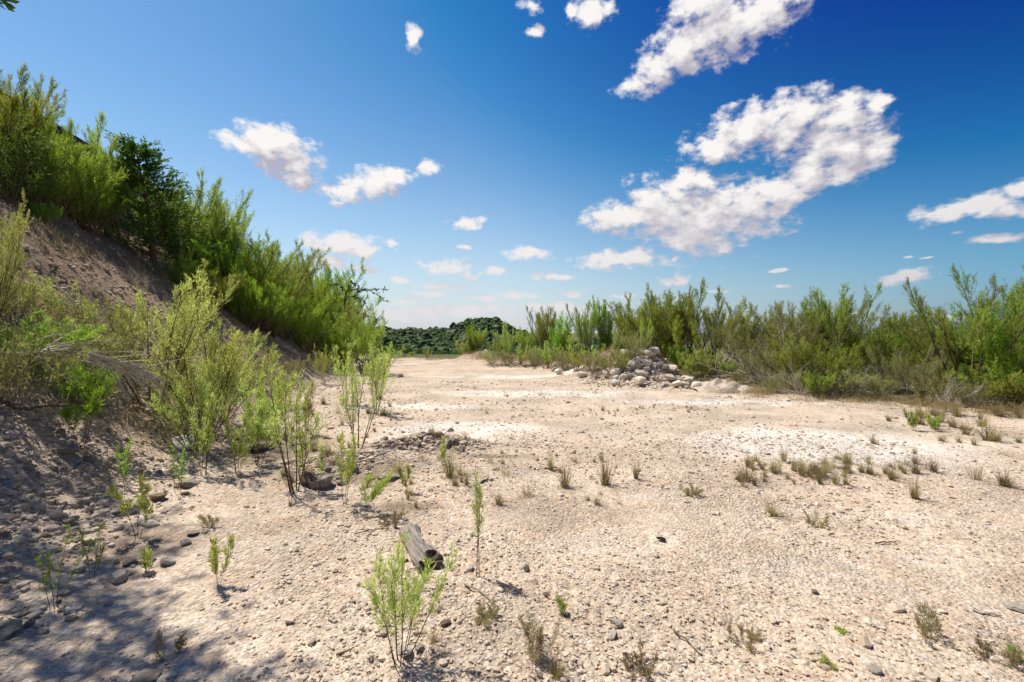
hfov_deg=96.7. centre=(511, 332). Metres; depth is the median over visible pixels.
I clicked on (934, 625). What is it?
weed
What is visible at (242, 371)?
shrub
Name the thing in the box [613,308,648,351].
shrub
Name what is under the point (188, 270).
shrub
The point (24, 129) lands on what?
shrub
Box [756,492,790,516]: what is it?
grass tuft
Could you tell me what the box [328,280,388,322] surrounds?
mesquite tree
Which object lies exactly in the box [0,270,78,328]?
shrub
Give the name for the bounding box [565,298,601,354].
shrub
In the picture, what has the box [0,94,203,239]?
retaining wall
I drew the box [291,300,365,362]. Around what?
shrub
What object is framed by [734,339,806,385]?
shrub
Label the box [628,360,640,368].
rock
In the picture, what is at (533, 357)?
shrub
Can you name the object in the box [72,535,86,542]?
stone
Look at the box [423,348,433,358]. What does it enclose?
shrub
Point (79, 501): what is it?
stone
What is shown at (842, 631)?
weed
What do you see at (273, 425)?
sapling
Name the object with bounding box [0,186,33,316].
shrub
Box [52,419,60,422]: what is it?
stone
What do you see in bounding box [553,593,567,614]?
weed
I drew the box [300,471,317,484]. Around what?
boulder
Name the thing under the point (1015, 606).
stone
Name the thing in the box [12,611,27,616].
stone
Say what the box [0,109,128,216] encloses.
shrub
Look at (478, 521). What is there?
sapling
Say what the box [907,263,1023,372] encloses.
shrub
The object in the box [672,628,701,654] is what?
stick
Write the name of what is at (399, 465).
grass tuft
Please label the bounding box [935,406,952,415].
grass tuft
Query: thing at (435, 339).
hill
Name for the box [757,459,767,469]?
grass tuft
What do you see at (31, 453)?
stone
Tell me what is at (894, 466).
grass tuft
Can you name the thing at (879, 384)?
shrub
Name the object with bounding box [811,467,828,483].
grass tuft
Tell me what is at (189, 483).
boulder
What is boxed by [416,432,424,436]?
stone
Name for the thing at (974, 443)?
grass tuft
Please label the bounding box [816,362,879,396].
shrub
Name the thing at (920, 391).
shrub
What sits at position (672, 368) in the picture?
rock
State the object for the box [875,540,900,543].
stick
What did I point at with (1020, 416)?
grass tuft
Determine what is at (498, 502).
grass tuft
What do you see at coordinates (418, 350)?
juniper
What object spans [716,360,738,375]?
shrub
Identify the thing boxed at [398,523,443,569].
log
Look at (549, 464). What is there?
grass tuft
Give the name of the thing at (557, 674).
grass tuft
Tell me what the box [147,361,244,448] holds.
shrub
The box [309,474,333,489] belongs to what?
boulder
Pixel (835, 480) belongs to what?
grass tuft
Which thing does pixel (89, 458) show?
stone
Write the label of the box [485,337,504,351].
shrub
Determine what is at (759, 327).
shrub
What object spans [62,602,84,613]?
stone
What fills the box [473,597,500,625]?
weed
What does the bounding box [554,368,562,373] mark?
boulder
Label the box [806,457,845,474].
grass tuft
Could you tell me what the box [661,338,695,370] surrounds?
shrub
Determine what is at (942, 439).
grass tuft
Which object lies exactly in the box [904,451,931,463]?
grass tuft
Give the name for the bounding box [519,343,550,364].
shrub
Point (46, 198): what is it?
shrub
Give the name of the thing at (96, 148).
shrub
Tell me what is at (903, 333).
shrub
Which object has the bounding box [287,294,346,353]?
shrub
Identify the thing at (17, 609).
stone
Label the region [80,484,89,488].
stone
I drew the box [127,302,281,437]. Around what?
shrub
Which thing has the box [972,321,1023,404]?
shrub
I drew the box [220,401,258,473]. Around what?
sapling
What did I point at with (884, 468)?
grass tuft
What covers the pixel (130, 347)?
shrub
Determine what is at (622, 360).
shrub
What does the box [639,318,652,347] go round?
shrub
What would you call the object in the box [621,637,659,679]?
weed
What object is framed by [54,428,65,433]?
stone
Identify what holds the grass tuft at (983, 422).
on the ground at (164, 597)
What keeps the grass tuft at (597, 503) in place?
on the ground at (164, 597)
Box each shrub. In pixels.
[0,62,67,190]
[0,89,52,200]
[0,105,70,206]
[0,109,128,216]
[0,137,81,213]
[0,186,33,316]
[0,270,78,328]
[0,304,122,350]
[0,305,125,370]
[0,309,106,377]
[0,325,104,405]
[7,247,47,266]
[21,198,66,223]
[27,78,67,139]
[30,355,125,414]
[33,289,114,329]
[35,110,126,229]
[37,258,243,415]
[58,141,138,231]
[61,160,145,233]
[72,300,152,350]
[75,323,148,386]
[81,275,115,291]
[91,206,150,242]
[111,295,156,349]
[119,267,159,283]
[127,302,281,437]
[137,167,253,261]
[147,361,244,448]
[151,195,244,259]
[159,247,218,294]
[169,229,266,286]
[174,248,230,284]
[174,329,280,423]
[176,201,255,276]
[193,333,226,364]
[198,268,246,309]
[208,226,298,300]
[212,267,299,332]
[225,282,270,326]
[234,238,329,307]
[238,327,270,352]
[238,356,273,380]
[251,280,322,340]
[254,302,292,338]
[258,365,298,401]
[268,263,338,332]
[273,250,365,322]
[278,358,307,375]
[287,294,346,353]
[290,272,381,326]
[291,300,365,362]
[306,344,339,383]
[318,314,373,369]
[336,311,387,373]
[337,304,383,354]
[367,340,405,375]
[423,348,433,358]
[454,336,468,354]
[465,321,481,352]
[470,327,486,350]
[477,349,502,364]
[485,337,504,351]
[490,321,520,354]
[495,348,517,364]
[515,328,537,350]
[516,343,532,365]
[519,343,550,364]
[524,347,549,366]
[525,305,557,349]
[533,341,560,367]
[547,310,572,359]
[549,347,577,369]
[562,343,585,370]
[564,327,584,355]
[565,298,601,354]
[579,347,607,372]
[584,343,605,358]
[590,294,615,352]
[596,350,622,369]
[604,290,685,356]
[608,345,631,373]
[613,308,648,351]
[613,328,624,349]
[615,327,653,359]
[633,277,748,371]
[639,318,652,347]
[649,286,694,361]
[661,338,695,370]
[669,286,767,374]
[676,347,724,377]
[682,366,700,378]
[693,323,808,384]
[706,311,795,376]
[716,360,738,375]
[730,369,749,382]
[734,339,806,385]
[736,300,831,369]
[743,361,840,394]
[748,331,845,390]
[751,292,868,383]
[760,300,830,353]
[760,376,787,392]
[763,366,807,391]
[785,337,866,393]
[787,366,875,397]
[794,367,836,397]
[797,281,882,351]
[810,303,908,385]
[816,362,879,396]
[834,329,912,388]
[843,353,931,394]
[851,334,930,392]
[859,368,904,397]
[866,343,951,399]
[871,309,917,352]
[882,273,1023,400]
[886,309,926,351]
[889,326,983,388]
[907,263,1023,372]
[908,361,985,401]
[915,366,1015,406]
[938,310,1020,368]
[945,299,1023,398]
[948,363,1023,403]
[949,378,993,405]
[971,368,1023,407]
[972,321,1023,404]
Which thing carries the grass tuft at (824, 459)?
on the ground at (164, 597)
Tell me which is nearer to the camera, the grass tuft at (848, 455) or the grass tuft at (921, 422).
the grass tuft at (848, 455)
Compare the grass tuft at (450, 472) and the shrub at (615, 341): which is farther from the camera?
the shrub at (615, 341)
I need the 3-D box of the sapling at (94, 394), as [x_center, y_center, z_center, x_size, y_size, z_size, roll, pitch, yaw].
[-4.028,0.766,4.308,0.342,0.720,0.348,0,0,0]
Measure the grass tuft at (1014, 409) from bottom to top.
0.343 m
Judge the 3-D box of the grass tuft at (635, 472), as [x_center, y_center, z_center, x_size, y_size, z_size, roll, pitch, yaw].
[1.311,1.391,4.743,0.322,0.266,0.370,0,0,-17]
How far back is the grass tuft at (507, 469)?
4.89 m
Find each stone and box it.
[0,505,9,511]
[0,529,10,536]
[0,619,22,637]
[10,606,23,612]
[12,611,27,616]
[21,464,37,470]
[23,619,35,627]
[25,450,36,456]
[27,604,47,613]
[28,610,41,619]
[31,527,38,531]
[33,622,43,628]
[36,489,45,495]
[37,627,49,634]
[41,531,50,536]
[50,465,58,470]
[51,480,62,487]
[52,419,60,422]
[53,589,60,596]
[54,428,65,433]
[57,603,70,611]
[60,515,79,524]
[61,587,74,595]
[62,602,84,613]
[65,615,78,620]
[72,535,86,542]
[75,498,82,504]
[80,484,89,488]
[83,456,93,461]
[83,506,93,512]
[104,602,112,605]
[109,569,127,583]
[110,507,119,512]
[122,558,137,566]
[125,507,138,514]
[130,666,162,681]
[142,570,156,576]
[149,492,167,500]
[160,558,175,564]
[180,537,191,545]
[186,530,199,534]
[322,465,331,471]
[329,459,338,465]
[336,480,344,485]
[398,644,411,656]
[415,643,423,651]
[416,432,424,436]
[434,432,443,437]
[440,619,450,625]
[444,439,452,446]
[449,435,457,440]
[456,445,462,451]
[523,566,529,571]
[608,618,622,626]
[608,630,616,639]
[811,589,819,594]
[868,663,882,674]
[1002,601,1023,612]
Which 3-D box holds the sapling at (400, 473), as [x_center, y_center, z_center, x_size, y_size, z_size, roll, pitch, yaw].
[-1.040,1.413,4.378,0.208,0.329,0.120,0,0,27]
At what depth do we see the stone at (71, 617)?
2.38 m
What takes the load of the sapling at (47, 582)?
on the ground at (164, 597)
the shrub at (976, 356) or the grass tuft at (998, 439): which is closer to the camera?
the grass tuft at (998, 439)
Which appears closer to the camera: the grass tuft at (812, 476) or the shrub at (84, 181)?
the grass tuft at (812, 476)
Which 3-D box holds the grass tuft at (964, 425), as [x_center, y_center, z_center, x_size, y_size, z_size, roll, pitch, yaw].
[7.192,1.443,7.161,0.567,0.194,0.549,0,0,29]
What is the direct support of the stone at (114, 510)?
on the ground at (164, 597)
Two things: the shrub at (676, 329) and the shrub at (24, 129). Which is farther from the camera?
the shrub at (676, 329)
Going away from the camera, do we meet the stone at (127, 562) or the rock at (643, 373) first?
the stone at (127, 562)
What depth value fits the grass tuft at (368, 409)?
8.72 m
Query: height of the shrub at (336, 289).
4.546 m
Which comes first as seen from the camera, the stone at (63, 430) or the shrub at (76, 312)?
the stone at (63, 430)
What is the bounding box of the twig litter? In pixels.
[0,220,1021,491]
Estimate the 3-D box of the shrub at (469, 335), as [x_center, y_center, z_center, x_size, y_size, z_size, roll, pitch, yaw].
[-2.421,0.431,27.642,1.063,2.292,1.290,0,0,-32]
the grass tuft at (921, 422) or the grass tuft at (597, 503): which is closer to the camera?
the grass tuft at (597, 503)
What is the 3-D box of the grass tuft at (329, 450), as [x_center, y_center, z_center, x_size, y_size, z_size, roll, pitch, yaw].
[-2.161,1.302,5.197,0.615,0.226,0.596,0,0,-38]
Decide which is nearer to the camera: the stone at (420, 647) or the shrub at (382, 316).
the stone at (420, 647)
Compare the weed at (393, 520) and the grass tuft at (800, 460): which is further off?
the grass tuft at (800, 460)
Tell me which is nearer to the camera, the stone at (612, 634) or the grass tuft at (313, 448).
the stone at (612, 634)
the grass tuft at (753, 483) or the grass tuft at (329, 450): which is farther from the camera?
the grass tuft at (329, 450)
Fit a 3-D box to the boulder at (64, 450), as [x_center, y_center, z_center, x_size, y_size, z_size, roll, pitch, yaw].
[-4.005,1.050,4.118,0.170,0.084,0.167,2,11,2]
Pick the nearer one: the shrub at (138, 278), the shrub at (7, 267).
the shrub at (7, 267)
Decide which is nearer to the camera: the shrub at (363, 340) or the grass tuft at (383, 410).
the grass tuft at (383, 410)
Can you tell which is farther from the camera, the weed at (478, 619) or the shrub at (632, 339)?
the shrub at (632, 339)
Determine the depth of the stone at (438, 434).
5.96 m
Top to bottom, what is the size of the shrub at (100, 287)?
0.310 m
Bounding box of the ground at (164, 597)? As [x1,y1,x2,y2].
[0,187,1023,681]
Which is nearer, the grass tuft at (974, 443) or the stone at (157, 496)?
the stone at (157, 496)
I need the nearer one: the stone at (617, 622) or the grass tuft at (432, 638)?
the grass tuft at (432, 638)
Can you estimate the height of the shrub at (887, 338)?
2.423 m
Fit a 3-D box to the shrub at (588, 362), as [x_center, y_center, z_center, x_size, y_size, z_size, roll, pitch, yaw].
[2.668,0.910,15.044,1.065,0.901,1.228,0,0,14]
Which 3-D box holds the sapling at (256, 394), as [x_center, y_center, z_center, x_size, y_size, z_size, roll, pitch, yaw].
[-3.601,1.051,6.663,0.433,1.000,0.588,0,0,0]
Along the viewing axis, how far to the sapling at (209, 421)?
4.76 m
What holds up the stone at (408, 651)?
on the ground at (164, 597)
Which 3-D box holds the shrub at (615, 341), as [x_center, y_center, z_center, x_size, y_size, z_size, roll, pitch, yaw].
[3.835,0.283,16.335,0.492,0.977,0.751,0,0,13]
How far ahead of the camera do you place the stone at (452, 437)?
5.90 m
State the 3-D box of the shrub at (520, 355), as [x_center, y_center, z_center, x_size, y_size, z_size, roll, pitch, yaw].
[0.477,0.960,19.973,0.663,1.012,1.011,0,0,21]
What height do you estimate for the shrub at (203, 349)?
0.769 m
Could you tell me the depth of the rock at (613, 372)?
14.15 m
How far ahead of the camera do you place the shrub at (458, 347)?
25.83 m
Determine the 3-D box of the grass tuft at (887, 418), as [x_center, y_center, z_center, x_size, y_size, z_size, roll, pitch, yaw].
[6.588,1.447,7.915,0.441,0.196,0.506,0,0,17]
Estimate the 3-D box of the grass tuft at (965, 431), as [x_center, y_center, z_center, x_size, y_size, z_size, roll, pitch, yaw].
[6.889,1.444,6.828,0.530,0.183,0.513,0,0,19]
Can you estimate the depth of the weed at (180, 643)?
2.16 m
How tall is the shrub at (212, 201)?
3.040 m
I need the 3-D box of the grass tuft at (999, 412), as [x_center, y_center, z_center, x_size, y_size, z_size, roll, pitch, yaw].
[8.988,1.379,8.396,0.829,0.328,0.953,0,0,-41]
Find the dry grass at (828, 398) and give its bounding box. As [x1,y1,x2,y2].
[0,202,1023,482]
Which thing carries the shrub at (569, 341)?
on the ground at (164, 597)
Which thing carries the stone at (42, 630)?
on the ground at (164, 597)
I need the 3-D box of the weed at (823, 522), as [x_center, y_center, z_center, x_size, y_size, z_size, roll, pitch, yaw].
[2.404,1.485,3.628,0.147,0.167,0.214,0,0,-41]
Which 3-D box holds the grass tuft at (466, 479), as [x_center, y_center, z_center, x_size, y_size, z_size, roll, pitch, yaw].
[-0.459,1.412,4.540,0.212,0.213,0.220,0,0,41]
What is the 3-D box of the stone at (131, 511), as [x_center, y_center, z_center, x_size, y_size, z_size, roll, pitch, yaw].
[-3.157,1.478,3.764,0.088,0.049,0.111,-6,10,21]
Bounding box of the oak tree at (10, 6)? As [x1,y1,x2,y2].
[0,0,19,11]
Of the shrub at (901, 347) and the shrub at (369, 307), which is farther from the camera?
the shrub at (369, 307)
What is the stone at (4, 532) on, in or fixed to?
on the ground at (164, 597)
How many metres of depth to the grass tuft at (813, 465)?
4.89 m
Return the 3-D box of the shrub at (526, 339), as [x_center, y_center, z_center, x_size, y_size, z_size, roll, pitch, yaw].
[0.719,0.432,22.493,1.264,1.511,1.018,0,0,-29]
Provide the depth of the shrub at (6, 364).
4.22 m
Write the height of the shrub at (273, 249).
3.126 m
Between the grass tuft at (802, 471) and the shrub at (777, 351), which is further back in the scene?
the shrub at (777, 351)
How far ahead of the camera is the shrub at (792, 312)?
13.15 m
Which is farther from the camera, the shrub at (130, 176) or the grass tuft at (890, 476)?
the shrub at (130, 176)
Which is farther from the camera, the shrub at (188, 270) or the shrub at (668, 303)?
the shrub at (668, 303)
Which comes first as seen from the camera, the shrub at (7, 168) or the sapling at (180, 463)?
the sapling at (180, 463)
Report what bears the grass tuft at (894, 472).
on the ground at (164, 597)
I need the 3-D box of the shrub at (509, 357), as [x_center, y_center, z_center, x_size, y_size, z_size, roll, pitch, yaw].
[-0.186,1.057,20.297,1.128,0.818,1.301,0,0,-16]
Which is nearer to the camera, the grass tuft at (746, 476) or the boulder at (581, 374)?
the grass tuft at (746, 476)
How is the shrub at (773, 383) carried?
on the ground at (164, 597)
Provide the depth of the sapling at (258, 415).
5.18 m
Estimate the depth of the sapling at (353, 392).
5.87 m
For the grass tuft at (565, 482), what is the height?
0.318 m
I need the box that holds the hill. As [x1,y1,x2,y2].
[352,316,916,356]
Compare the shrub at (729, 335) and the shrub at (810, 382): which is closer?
the shrub at (810, 382)
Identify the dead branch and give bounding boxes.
[0,306,199,411]
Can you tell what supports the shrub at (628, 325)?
on the ground at (164, 597)
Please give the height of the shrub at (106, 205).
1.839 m
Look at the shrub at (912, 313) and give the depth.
14.39 m
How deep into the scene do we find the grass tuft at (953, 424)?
7.42 m
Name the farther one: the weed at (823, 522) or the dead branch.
the dead branch
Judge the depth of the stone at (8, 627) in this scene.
2.25 m
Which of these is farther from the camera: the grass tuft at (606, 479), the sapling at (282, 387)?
the sapling at (282, 387)
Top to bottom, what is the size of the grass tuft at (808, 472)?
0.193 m
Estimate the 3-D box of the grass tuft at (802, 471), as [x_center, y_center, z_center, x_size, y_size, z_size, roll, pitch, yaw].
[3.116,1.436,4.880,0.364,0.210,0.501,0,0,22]
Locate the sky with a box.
[0,0,1023,332]
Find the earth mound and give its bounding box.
[689,378,753,393]
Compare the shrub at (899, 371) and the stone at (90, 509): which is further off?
the shrub at (899, 371)
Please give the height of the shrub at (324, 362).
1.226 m
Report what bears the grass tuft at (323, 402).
on the ground at (164, 597)
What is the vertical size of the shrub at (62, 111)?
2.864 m
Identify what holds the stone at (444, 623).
on the ground at (164, 597)
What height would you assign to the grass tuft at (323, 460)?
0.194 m
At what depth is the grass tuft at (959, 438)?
6.38 m
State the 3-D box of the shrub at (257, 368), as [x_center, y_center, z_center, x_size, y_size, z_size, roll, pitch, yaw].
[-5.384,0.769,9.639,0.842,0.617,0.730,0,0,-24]
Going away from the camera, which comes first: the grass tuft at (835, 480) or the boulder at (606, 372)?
the grass tuft at (835, 480)
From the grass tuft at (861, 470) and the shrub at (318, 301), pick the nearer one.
the grass tuft at (861, 470)
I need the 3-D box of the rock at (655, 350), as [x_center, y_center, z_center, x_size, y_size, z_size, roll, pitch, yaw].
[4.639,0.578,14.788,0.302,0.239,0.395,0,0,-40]
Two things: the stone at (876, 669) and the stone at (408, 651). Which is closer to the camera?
the stone at (876, 669)
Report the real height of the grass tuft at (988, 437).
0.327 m
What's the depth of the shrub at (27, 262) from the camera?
6.22 m
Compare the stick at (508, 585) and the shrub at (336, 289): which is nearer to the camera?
the stick at (508, 585)
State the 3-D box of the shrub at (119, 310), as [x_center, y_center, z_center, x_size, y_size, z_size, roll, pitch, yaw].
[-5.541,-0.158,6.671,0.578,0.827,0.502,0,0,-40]
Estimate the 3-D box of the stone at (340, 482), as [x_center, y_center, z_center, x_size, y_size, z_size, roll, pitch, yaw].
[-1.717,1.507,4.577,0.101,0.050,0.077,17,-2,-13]
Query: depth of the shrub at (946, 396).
9.45 m
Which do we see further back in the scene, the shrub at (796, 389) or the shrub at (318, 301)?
the shrub at (318, 301)
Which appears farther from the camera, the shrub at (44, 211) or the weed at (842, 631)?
the shrub at (44, 211)
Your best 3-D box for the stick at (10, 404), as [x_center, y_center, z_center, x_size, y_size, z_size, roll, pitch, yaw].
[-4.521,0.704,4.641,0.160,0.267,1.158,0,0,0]
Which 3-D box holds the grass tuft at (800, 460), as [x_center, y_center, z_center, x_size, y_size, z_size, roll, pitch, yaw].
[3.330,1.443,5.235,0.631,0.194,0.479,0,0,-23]
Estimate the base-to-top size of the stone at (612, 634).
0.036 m
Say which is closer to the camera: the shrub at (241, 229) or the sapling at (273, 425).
the sapling at (273, 425)
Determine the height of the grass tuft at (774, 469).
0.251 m
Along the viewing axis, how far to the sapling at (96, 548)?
2.80 m
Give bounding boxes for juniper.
[75,128,226,262]
[139,202,190,260]
[377,344,386,352]
[415,348,426,353]
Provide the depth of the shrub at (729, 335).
14.08 m
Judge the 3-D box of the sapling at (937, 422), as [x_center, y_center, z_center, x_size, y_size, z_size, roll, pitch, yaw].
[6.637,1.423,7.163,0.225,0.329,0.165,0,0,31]
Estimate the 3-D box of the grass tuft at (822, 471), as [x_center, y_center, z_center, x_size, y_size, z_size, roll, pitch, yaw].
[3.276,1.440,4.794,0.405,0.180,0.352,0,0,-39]
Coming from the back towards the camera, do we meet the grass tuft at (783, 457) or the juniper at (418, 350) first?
the juniper at (418, 350)
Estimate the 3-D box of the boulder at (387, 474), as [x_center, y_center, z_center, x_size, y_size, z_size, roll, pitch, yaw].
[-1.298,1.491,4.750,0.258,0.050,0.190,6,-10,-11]
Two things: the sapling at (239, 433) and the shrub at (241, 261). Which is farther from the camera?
the shrub at (241, 261)
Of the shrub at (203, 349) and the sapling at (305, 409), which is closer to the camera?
the sapling at (305, 409)
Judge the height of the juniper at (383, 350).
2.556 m
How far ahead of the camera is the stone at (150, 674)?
2.00 m
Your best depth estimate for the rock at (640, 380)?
13.07 m
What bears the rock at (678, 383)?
on the ground at (164, 597)
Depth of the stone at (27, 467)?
3.63 m
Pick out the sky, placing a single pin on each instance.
(481, 158)
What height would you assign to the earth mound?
0.447 m
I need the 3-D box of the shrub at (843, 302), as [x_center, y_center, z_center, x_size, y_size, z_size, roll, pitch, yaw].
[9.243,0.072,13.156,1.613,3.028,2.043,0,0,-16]
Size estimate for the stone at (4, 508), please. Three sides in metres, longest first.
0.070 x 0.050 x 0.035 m
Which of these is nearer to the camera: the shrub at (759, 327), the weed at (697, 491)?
the weed at (697, 491)
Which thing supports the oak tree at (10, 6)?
on the ground at (164, 597)
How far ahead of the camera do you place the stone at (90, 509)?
3.57 m
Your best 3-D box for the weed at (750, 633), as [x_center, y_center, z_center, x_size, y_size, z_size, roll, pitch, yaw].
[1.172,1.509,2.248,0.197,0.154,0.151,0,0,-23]
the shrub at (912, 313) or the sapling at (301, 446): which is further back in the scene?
the shrub at (912, 313)
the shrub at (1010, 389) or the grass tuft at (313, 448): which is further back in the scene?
the shrub at (1010, 389)
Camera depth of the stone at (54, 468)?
3.82 m
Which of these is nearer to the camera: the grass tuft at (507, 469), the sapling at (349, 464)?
the sapling at (349, 464)
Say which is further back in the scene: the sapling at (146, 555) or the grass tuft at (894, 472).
the grass tuft at (894, 472)
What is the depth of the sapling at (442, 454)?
5.20 m
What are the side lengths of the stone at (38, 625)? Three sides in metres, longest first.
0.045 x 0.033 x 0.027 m
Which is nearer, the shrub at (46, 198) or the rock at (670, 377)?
the shrub at (46, 198)
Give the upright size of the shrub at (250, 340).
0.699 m
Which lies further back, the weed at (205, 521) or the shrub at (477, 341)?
the shrub at (477, 341)
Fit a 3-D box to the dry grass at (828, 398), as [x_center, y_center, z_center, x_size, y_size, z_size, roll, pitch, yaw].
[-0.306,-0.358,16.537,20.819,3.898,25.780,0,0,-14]
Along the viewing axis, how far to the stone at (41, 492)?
3.50 m
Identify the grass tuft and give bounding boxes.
[276,461,293,476]
[290,435,325,450]
[294,438,336,454]
[311,455,332,466]
[313,393,327,403]
[362,404,377,412]
[364,403,390,415]
[387,458,409,469]
[404,481,412,498]
[417,450,436,460]
[419,620,446,643]
[432,440,471,477]
[446,473,461,485]
[453,463,470,474]
[454,468,471,485]
[486,490,514,504]
[496,461,513,474]
[509,477,538,496]
[537,456,580,487]
[537,634,576,679]
[539,446,562,470]
[578,450,631,485]
[591,491,613,505]
[630,455,647,478]
[721,461,767,481]
[732,470,742,481]
[733,462,756,486]
[742,451,772,464]
[743,453,757,466]
[750,471,764,485]
[755,454,791,473]
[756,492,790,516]
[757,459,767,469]
[760,469,768,476]
[765,446,791,472]
[775,442,788,461]
[784,451,804,471]
[786,453,805,465]
[787,458,824,475]
[802,463,817,476]
[804,467,821,479]
[806,455,839,473]
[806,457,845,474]
[809,462,828,477]
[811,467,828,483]
[816,450,835,464]
[828,464,851,484]
[833,447,863,462]
[838,455,861,473]
[840,469,853,484]
[855,459,872,472]
[857,431,881,443]
[859,458,890,474]
[877,462,889,473]
[879,466,918,479]
[881,464,915,477]
[883,455,899,468]
[885,413,893,420]
[891,455,914,465]
[893,462,908,473]
[898,470,951,499]
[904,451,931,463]
[904,457,927,473]
[907,401,938,418]
[912,453,962,471]
[914,412,926,424]
[922,402,941,415]
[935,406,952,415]
[935,434,950,441]
[940,401,966,416]
[942,413,961,427]
[944,407,1004,426]
[946,454,1009,480]
[950,416,1013,441]
[953,434,967,442]
[954,419,981,429]
[957,426,975,434]
[965,434,982,444]
[973,463,1022,487]
[980,399,1020,416]
[990,427,1009,441]
[1000,401,1023,414]
[1008,433,1023,442]
[1013,412,1023,417]
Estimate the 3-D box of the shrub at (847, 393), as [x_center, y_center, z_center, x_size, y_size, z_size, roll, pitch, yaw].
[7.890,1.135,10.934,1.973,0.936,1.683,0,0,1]
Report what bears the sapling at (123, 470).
on the ground at (164, 597)
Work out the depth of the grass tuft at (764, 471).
4.84 m
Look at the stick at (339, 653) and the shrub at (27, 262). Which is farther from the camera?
the shrub at (27, 262)
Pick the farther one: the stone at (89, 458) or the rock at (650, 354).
the rock at (650, 354)
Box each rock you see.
[610,368,620,375]
[611,379,619,385]
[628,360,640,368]
[635,376,645,384]
[636,370,648,377]
[641,360,652,365]
[644,350,655,357]
[649,347,659,353]
[665,374,676,380]
[666,365,678,372]
[672,380,686,386]
[684,377,693,381]
[692,382,701,386]
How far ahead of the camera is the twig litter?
5.47 m
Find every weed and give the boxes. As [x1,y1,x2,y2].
[152,627,187,664]
[196,513,219,528]
[376,508,406,528]
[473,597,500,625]
[517,611,561,666]
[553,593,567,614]
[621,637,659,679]
[679,482,703,496]
[725,623,763,653]
[802,509,829,527]
[818,653,836,669]
[833,625,846,634]
[912,603,945,639]
[968,634,1023,668]
[1003,642,1022,661]
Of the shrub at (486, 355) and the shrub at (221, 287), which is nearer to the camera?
the shrub at (221, 287)
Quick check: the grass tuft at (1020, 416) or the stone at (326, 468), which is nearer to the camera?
the stone at (326, 468)
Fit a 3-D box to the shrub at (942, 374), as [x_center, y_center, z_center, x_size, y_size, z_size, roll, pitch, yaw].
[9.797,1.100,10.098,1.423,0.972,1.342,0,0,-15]
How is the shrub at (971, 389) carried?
on the ground at (164, 597)
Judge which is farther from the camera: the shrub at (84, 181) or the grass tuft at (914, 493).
the shrub at (84, 181)
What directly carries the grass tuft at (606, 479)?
on the ground at (164, 597)
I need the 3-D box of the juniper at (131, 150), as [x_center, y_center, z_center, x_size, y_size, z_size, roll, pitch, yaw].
[-9.592,-3.524,12.136,3.090,3.350,3.067,0,0,32]
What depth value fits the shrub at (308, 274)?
17.28 m
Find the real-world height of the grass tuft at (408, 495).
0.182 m
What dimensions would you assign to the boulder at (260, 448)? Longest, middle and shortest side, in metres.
0.475 x 0.322 x 0.087 m
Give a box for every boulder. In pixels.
[57,444,81,454]
[166,435,195,449]
[179,479,200,487]
[240,443,273,450]
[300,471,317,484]
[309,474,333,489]
[376,473,398,478]
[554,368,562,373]
[577,371,587,376]
[602,368,612,376]
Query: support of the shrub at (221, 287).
on the ground at (164, 597)
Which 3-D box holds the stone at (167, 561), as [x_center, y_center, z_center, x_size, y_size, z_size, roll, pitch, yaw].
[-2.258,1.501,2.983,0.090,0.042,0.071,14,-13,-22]
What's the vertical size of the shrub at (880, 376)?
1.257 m
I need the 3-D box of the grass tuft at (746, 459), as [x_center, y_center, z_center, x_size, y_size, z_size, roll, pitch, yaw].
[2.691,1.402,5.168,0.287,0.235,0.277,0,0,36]
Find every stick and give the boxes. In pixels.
[0,396,113,410]
[336,647,353,655]
[464,583,499,606]
[496,580,524,591]
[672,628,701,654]
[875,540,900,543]
[973,608,1001,615]
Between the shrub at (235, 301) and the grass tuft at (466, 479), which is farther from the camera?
the shrub at (235, 301)
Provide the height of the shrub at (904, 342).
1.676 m
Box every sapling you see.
[33,523,96,608]
[58,375,105,446]
[73,519,107,577]
[102,470,162,537]
[113,434,133,486]
[139,545,154,571]
[167,441,189,490]
[188,385,218,474]
[206,534,235,583]
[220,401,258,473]
[236,379,285,464]
[252,370,283,427]
[260,356,328,492]
[271,369,308,439]
[283,405,313,481]
[300,377,316,435]
[314,440,326,497]
[331,345,356,402]
[332,430,361,505]
[334,339,388,448]
[353,469,394,516]
[358,529,461,665]
[361,343,394,413]
[394,464,412,491]
[439,435,446,463]
[468,468,487,576]
[902,408,919,430]
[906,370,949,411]
[925,412,941,428]
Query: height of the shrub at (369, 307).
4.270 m
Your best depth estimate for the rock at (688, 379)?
13.11 m
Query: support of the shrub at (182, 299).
on the ground at (164, 597)
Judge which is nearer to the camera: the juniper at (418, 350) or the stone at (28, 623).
the stone at (28, 623)
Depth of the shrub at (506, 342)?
24.01 m
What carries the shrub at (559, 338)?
on the ground at (164, 597)
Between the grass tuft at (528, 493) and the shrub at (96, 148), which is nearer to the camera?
the grass tuft at (528, 493)
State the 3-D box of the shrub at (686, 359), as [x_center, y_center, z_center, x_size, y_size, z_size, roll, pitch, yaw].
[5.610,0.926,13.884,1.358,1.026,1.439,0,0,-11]
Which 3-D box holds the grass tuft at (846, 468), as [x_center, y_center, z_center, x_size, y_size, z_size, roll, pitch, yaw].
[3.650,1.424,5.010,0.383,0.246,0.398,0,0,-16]
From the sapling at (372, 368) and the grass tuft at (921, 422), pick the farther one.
the sapling at (372, 368)
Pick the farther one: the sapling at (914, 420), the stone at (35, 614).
the sapling at (914, 420)
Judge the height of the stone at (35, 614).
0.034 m
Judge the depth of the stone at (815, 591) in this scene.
2.67 m
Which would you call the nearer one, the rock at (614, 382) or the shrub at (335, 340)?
the rock at (614, 382)

